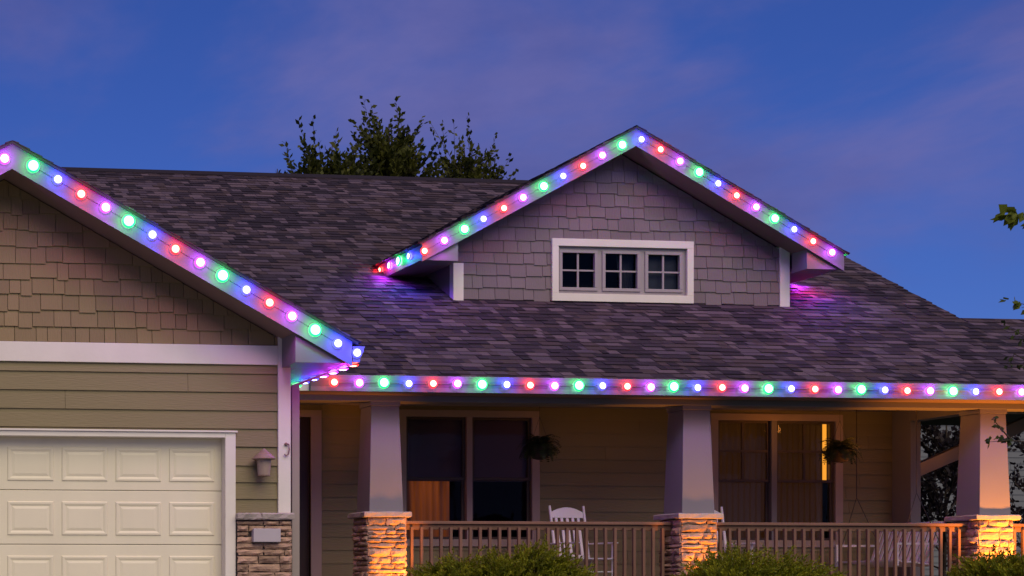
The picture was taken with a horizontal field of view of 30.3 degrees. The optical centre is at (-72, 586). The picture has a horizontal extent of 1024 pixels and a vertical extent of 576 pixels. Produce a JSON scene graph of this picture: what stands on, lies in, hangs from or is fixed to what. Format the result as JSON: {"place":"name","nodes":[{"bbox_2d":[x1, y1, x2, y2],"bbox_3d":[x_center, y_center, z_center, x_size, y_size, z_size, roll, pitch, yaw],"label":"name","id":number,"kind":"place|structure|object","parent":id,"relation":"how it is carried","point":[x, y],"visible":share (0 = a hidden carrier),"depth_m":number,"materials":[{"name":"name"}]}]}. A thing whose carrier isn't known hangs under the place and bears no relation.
{"place":"outdoors","nodes":[
{"label":"outdoors","id":0,"kind":"place"},
{"bbox_2d":[400,533,596,575],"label":"juniper bush","id":1,"kind":"object","parent":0,"point":[546,563],"visible":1,"depth_m":20.56,"materials":[{"name":"green plant"}]},
{"bbox_2d":[0,0,1023,318],"label":"sky","id":2,"kind":"structure","parent":0,"point":[892,131],"materials":[{"name":"blue"}]},
{"bbox_2d":[670,540,848,575],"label":"juniper bush","id":3,"kind":"object","parent":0,"point":[739,564],"visible":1,"depth_m":20.88,"materials":[{"name":"green plant"}]},
{"bbox_2d":[921,425,1023,575],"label":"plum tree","id":4,"kind":"object","parent":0,"point":[942,441],"visible":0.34,"depth_m":29.19,"materials":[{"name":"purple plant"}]},
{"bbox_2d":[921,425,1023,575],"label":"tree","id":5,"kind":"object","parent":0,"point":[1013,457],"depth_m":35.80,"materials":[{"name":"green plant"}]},
{"bbox_2d":[945,544,1023,575],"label":"juniper bush","id":6,"kind":"object","parent":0,"point":[1001,564],"visible":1,"depth_m":21.45,"materials":[{"name":"green plant"}]},
{"bbox_2d":[1009,433,1023,547],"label":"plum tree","id":7,"kind":"object","parent":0,"point":[1015,478],"visible":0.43,"depth_m":30.14,"materials":[{"name":"plant"}]},
{"label":"lawn","id":8,"kind":"structure","parent":0,"visible":0},
{"bbox_2d":[279,115,385,175],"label":"tree","id":9,"kind":"object","parent":8,"relation":"on","point":[333,166],"visible":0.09,"depth_m":43.03,"materials":[{"name":"green plant"}]},
{"bbox_2d":[343,95,445,177],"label":"tree","id":10,"kind":"object","parent":8,"relation":"on","point":[400,156],"visible":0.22,"depth_m":44.15,"materials":[{"name":"green plant"}]},
{"bbox_2d":[429,112,518,179],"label":"tree","id":11,"kind":"object","parent":8,"relation":"on","point":[465,168],"visible":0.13,"depth_m":42.32,"materials":[{"name":"green plant"}]},
{"bbox_2d":[0,125,1023,575],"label":"house","id":12,"kind":"structure","parent":8,"relation":"on","point":[154,397],"depth_m":23.52,"materials":[{"name":"paint"}]},
{"bbox_2d":[0,153,9,163],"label":"light string","id":13,"kind":"object","parent":12,"relation":"attached to","point":[4,158],"visible":1,"depth_m":18.08,"materials":[{"name":"pink"}]},
{"bbox_2d":[0,437,221,575],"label":"garage door","id":14,"kind":"structure","parent":12,"relation":"in","point":[70,506],"depth_m":18.93,"materials":[{"name":"paint"}]},
{"bbox_2d":[26,159,342,348],"bbox_3d":[2.767,-3.561,18.312,3.480,1.962,0.048,0,0,-7],"label":"light string","id":15,"kind":"object","parent":12,"relation":"attached to","point":[128,221],"visible":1,"depth_m":18.31,"materials":[{"name":"multicoloured"}]},
{"bbox_2d":[252,449,275,476],"bbox_3d":[3.706,-1.370,18.858,0.256,0.310,0.256,0,0,-7],"label":"wall lantern","id":16,"kind":"object","parent":12,"relation":"attached to","point":[262,458],"depth_m":18.80,"materials":[{"name":"white metal"}]},
{"bbox_2d":[300,418,308,575],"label":"front door","id":17,"kind":"structure","parent":12,"relation":"in","point":[304,422],"depth_m":24.43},
{"bbox_2d":[300,348,361,386],"bbox_3d":[4.533,-2.497,19.571,0.146,0.201,2.108,0,0,-7],"label":"light string","id":18,"kind":"object","parent":12,"relation":"attached to","point":[356,352],"visible":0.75,"depth_m":18.61,"materials":[{"name":"multicoloured"}]},
{"bbox_2d":[399,409,540,546],"bbox_3d":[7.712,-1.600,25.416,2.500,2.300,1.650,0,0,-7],"label":"porch window","id":19,"kind":"structure","parent":12,"relation":"in","point":[457,465],"depth_m":24.73,"materials":[{"name":"glass"}]},
{"bbox_2d":[379,140,626,271],"bbox_3d":[8.155,-5.562,24.514,3.478,1.723,1.470,0,0,22],"label":"light string","id":20,"kind":"object","parent":12,"relation":"attached to","point":[543,186],"visible":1,"depth_m":24.39,"materials":[{"name":"multicoloured"}]},
{"bbox_2d":[518,406,561,461],"bbox_3d":[8.377,-2.153,23.394,0.614,0.898,0.565,0,0,-7],"label":"hanging fern","id":21,"kind":"object","parent":12,"relation":"hanging from","point":[541,448],"visible":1,"depth_m":23.30,"materials":[{"name":"green plant"}]},
{"bbox_2d":[548,505,617,575],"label":"rocking chair","id":22,"kind":"object","parent":12,"relation":"on","point":[566,513],"visible":0.55,"depth_m":23.62,"materials":[{"name":"white paint"}]},
{"bbox_2d":[551,238,693,303],"bbox_3d":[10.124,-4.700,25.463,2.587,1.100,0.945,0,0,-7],"label":"dormer window","id":23,"kind":"structure","parent":12,"relation":"in","point":[657,269],"depth_m":25.07,"materials":[{"name":"white paint"}]},
{"bbox_2d":[330,377,1023,396],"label":"light string","id":24,"kind":"object","parent":12,"relation":"attached to","point":[673,386],"visible":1,"depth_m":22.08,"materials":[{"name":"multicoloured"}]},
{"bbox_2d":[714,507,754,563],"bbox_3d":[10.933,-0.543,23.600,0.680,1.160,0.957,0,0,-13],"label":"rocking chair","id":25,"kind":"object","parent":12,"relation":"on","point":[724,535],"visible":0.15,"depth_m":23.87,"materials":[{"name":"white paint"}]},
{"bbox_2d":[637,136,835,256],"bbox_3d":[12.013,-5.595,24.904,3.482,1.803,1.185,0,0,-29],"label":"light string","id":26,"kind":"object","parent":12,"relation":"attached to","point":[699,172],"visible":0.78,"depth_m":24.73,"materials":[{"name":"multicoloured"}]},
{"bbox_2d":[710,413,844,547],"bbox_3d":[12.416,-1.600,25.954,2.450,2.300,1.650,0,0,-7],"label":"porch window","id":27,"kind":"structure","parent":12,"relation":"in","point":[767,468],"depth_m":25.28,"materials":[{"name":"glass"}]},
{"bbox_2d":[819,421,862,464],"bbox_3d":[12.773,-2.157,23.899,0.563,0.890,0.539,0,0,29],"label":"hanging fern","id":28,"kind":"object","parent":12,"relation":"hanging from","point":[838,451],"visible":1,"depth_m":23.82,"materials":[{"name":"green plant"}]},
{"bbox_2d":[834,410,944,567],"bbox_3d":[13.667,-1.440,24.300,0.760,2.320,1.320,0,0,-7],"label":"porch swing","id":29,"kind":"object","parent":12,"relation":"hanging from","point":[890,561],"visible":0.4,"depth_m":24.30,"materials":[{"name":"white paint"}]},
{"bbox_2d":[985,204,1023,448],"bbox_3d":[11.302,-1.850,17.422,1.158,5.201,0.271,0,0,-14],"label":"young tree","id":30,"kind":"object","parent":8,"relation":"on","point":[1012,217],"visible":1,"depth_m":17.36,"materials":[{"name":"green plant"}]}
]}

